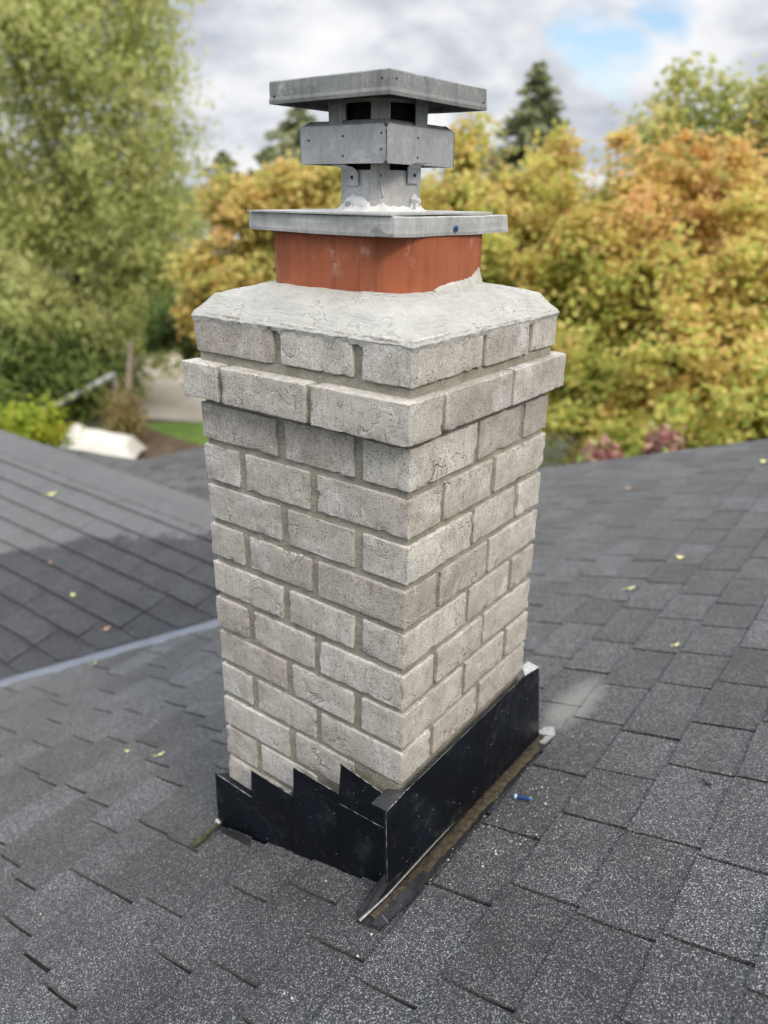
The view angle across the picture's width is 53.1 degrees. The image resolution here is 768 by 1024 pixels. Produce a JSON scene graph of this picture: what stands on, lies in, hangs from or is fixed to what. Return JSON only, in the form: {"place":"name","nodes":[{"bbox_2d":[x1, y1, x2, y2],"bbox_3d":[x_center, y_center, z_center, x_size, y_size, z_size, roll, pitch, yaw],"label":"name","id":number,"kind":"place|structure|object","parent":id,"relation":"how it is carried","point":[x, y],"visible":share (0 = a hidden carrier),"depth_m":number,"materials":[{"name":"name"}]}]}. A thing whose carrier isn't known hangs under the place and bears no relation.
{"place":"outdoors","nodes":[
{"label":"outdoors","id":0,"kind":"place"},
{"bbox_2d":[125,350,205,421],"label":"driveway","id":1,"kind":"structure","parent":0,"point":[173,401],"depth_m":21.65,"materials":[{"name":"concrete"}]},
{"bbox_2d":[142,422,208,445],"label":"lawn","id":2,"kind":"structure","parent":0,"point":[190,432],"depth_m":18.82,"materials":[{"name":"green plant"}]},
{"bbox_2d":[0,205,699,468],"bbox_3d":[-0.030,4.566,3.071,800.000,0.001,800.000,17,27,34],"label":"ground","id":3,"kind":"structure","parent":0,"point":[560,444],"depth_m":18.92,"materials":[{"name":"green plant"}]},
{"bbox_2d":[0,384,84,447],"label":"lime shrub","id":4,"kind":"object","parent":3,"relation":"on","point":[29,422],"visible":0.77,"depth_m":11.45,"materials":[{"name":"green plant"}]},
{"bbox_2d":[0,307,103,424],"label":"hedge shrub","id":5,"kind":"object","parent":3,"relation":"on","point":[11,390],"visible":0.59,"depth_m":18.52,"materials":[{"name":"green plant"}]},
{"bbox_2d":[41,372,119,410],"bbox_3d":[-7.583,-2.716,18.916,2.221,1.214,0.150,-18,29,-38],"label":"handrail","id":6,"kind":"object","parent":3,"relation":"on","point":[96,382],"visible":0.36,"depth_m":19.07,"materials":[{"name":"grey metal"}]},
{"bbox_2d":[15,319,157,424],"bbox_3d":[-7.913,-3.437,20.250,3.688,3.326,3.678,17,27,34],"label":"hedge shrub","id":7,"kind":"object","parent":3,"relation":"on","point":[82,402],"visible":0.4,"depth_m":19.45,"materials":[{"name":"green plant"}]},
{"bbox_2d":[61,423,146,459],"bbox_3d":[-6.213,-1.506,16.570,1.849,0.799,1.100,1,22,0],"label":"covered furniture","id":8,"kind":"object","parent":3,"relation":"on","point":[110,443],"visible":0.65,"depth_m":16.26,"materials":[{"name":"white fabric"}]},
{"bbox_2d":[0,0,241,415],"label":"feathery tree","id":9,"kind":"object","parent":3,"relation":"on","point":[41,33],"visible":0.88,"depth_m":18.78,"materials":[{"name":"green plant"}]},
{"bbox_2d":[124,290,200,395],"bbox_3d":[-4.541,-3.559,18.202,2.935,3.438,2.235,-6,23,-16],"label":"green shrub","id":10,"kind":"object","parent":3,"relation":"on","point":[161,331],"visible":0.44,"depth_m":17.51,"materials":[{"name":"green plant"}]},
{"bbox_2d":[136,418,203,459],"bbox_3d":[-3.931,-1.565,17.824,5.752,0.001,3.919,3,22,6],"label":"planting bed","id":11,"kind":"object","parent":3,"relation":"on","point":[155,444],"depth_m":17.84,"materials":[{"name":"brown soil"}]},
{"bbox_2d":[89,341,162,442],"bbox_3d":[-5.949,-2.256,17.661,1.589,3.113,1.539,9,24,20],"label":"bare tree","id":12,"kind":"object","parent":11,"relation":"on","point":[125,416],"visible":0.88,"depth_m":17.57,"materials":[{"name":"brown plant"}]},
{"bbox_2d":[110,150,248,330],"bbox_3d":[-6.422,-10.660,31.749,9.591,7.857,9.309,17,27,34],"label":"conifer","id":13,"kind":"object","parent":3,"relation":"on","point":[220,159],"visible":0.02,"depth_m":30.27,"materials":[{"name":"green plant"}]},
{"bbox_2d":[124,217,245,345],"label":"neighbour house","id":14,"kind":"structure","parent":3,"relation":"on","point":[235,237],"depth_m":28.66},
{"bbox_2d":[243,168,254,177],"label":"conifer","id":15,"kind":"object","parent":3,"relation":"on","point":[250,172],"visible":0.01,"depth_m":40.56,"materials":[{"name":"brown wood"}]},
{"bbox_2d":[157,148,341,356],"bbox_3d":[-2.082,-4.361,16.405,5.066,6.346,3.549,-4,23,-11],"label":"yellow tree","id":16,"kind":"object","parent":3,"relation":"on","point":[248,259],"visible":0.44,"depth_m":15.02,"materials":[{"name":"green plant"}]},
{"bbox_2d":[248,107,319,194],"bbox_3d":[-3.640,-13.030,35.475,13.560,10.804,13.219,17,27,34],"label":"conifer","id":17,"kind":"object","parent":3,"relation":"on","point":[288,130],"visible":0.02,"depth_m":33.44,"materials":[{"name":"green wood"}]},
{"bbox_2d":[0,178,614,220],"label":"woods","id":18,"kind":"object","parent":3,"relation":"on","point":[593,196],"depth_m":115.61,"materials":[{"name":"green plant"}]},
{"bbox_2d":[328,111,596,461],"bbox_3d":[0.960,-1.869,10.271,4.089,6.470,2.886,17,27,34],"label":"orange maple","id":19,"kind":"object","parent":3,"relation":"on","point":[511,197],"visible":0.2,"depth_m":9.28,"materials":[{"name":"orange autumn foliage"},{"name":"bark"}]},
{"bbox_2d":[480,59,589,346],"bbox_3d":[4.750,-10.272,27.465,9.062,10.293,8.209,-10,25,-25],"label":"conifer","id":20,"kind":"object","parent":3,"relation":"on","point":[525,124],"visible":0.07,"depth_m":25.78,"materials":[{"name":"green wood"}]},
{"bbox_2d":[574,434,623,462],"bbox_3d":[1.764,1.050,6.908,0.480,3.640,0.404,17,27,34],"label":"pink shrub","id":21,"kind":"object","parent":3,"relation":"on","point":[602,451],"visible":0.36,"depth_m":6.26,"materials":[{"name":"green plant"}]},
{"bbox_2d":[499,113,767,464],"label":"orange maple","id":22,"kind":"object","parent":3,"relation":"on","point":[665,337],"visible":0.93,"depth_m":7.81,"materials":[{"name":"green plant"}]},
{"bbox_2d":[643,421,688,454],"bbox_3d":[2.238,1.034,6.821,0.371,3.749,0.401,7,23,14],"label":"pink shrub","id":23,"kind":"object","parent":3,"relation":"on","point":[662,440],"visible":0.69,"depth_m":6.11,"materials":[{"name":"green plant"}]},
{"bbox_2d":[609,51,767,268],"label":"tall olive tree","id":24,"kind":"object","parent":3,"relation":"on","point":[724,114],"visible":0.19,"depth_m":11.42,"materials":[{"name":"leaves"},{"name":"bark"}]},
{"bbox_2d":[39,727,703,998],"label":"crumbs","id":25,"kind":"object","parent":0,"point":[545,803],"visible":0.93,"depth_m":1.54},
{"bbox_2d":[0,430,767,1023],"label":"house","id":26,"kind":"structure","parent":0,"point":[632,888],"depth_m":1.77,"materials":[{"name":"grey asphalt"}]},
{"bbox_2d":[182,231,565,876],"bbox_3d":[-0.009,0.083,1.589,0.503,1.273,0.533,17,27,34],"label":"chimney","id":27,"kind":"object","parent":26,"relation":"on","point":[374,411],"visible":0.94,"depth_m":1.34,"materials":[{"name":"brick"}]},
{"bbox_2d":[247,68,507,236],"bbox_3d":[-0.002,-0.597,1.305,0.317,0.229,0.348,17,27,34],"label":"metal flue cap","id":28,"kind":"object","parent":27,"relation":"on","point":[378,140],"visible":1,"depth_m":1.23,"materials":[{"name":"metal"}]},
{"bbox_2d":[191,662,556,929],"bbox_3d":[-0.014,0.554,1.776,0.582,0.402,0.717,17,27,34],"label":"chimney flashing","id":29,"kind":"object","parent":26,"relation":"on","point":[433,814],"visible":1,"depth_m":1.56,"materials":[{"name":"metal"}]},
{"bbox_2d":[514,793,532,800],"bbox_3d":[0.297,0.613,1.641,0.041,0.018,0.013,17,27,34],"label":"screw","id":30,"kind":"object","parent":26,"relation":"on","point":[516,796],"visible":1,"depth_m":1.64,"materials":[{"name":"blue metal"}]},
{"bbox_2d":[701,778,711,785],"bbox_3d":[0.652,0.548,1.558,0.010,0.010,0.026,-8,24,-20],"label":"debris","id":31,"kind":"object","parent":26,"relation":"on","point":[705,781],"visible":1,"depth_m":1.55,"materials":[{"name":"grey"}]},
{"bbox_2d":[0,0,767,197],"label":"sky","id":32,"kind":"structure","parent":0,"point":[600,54],"materials":[{"name":"white"}]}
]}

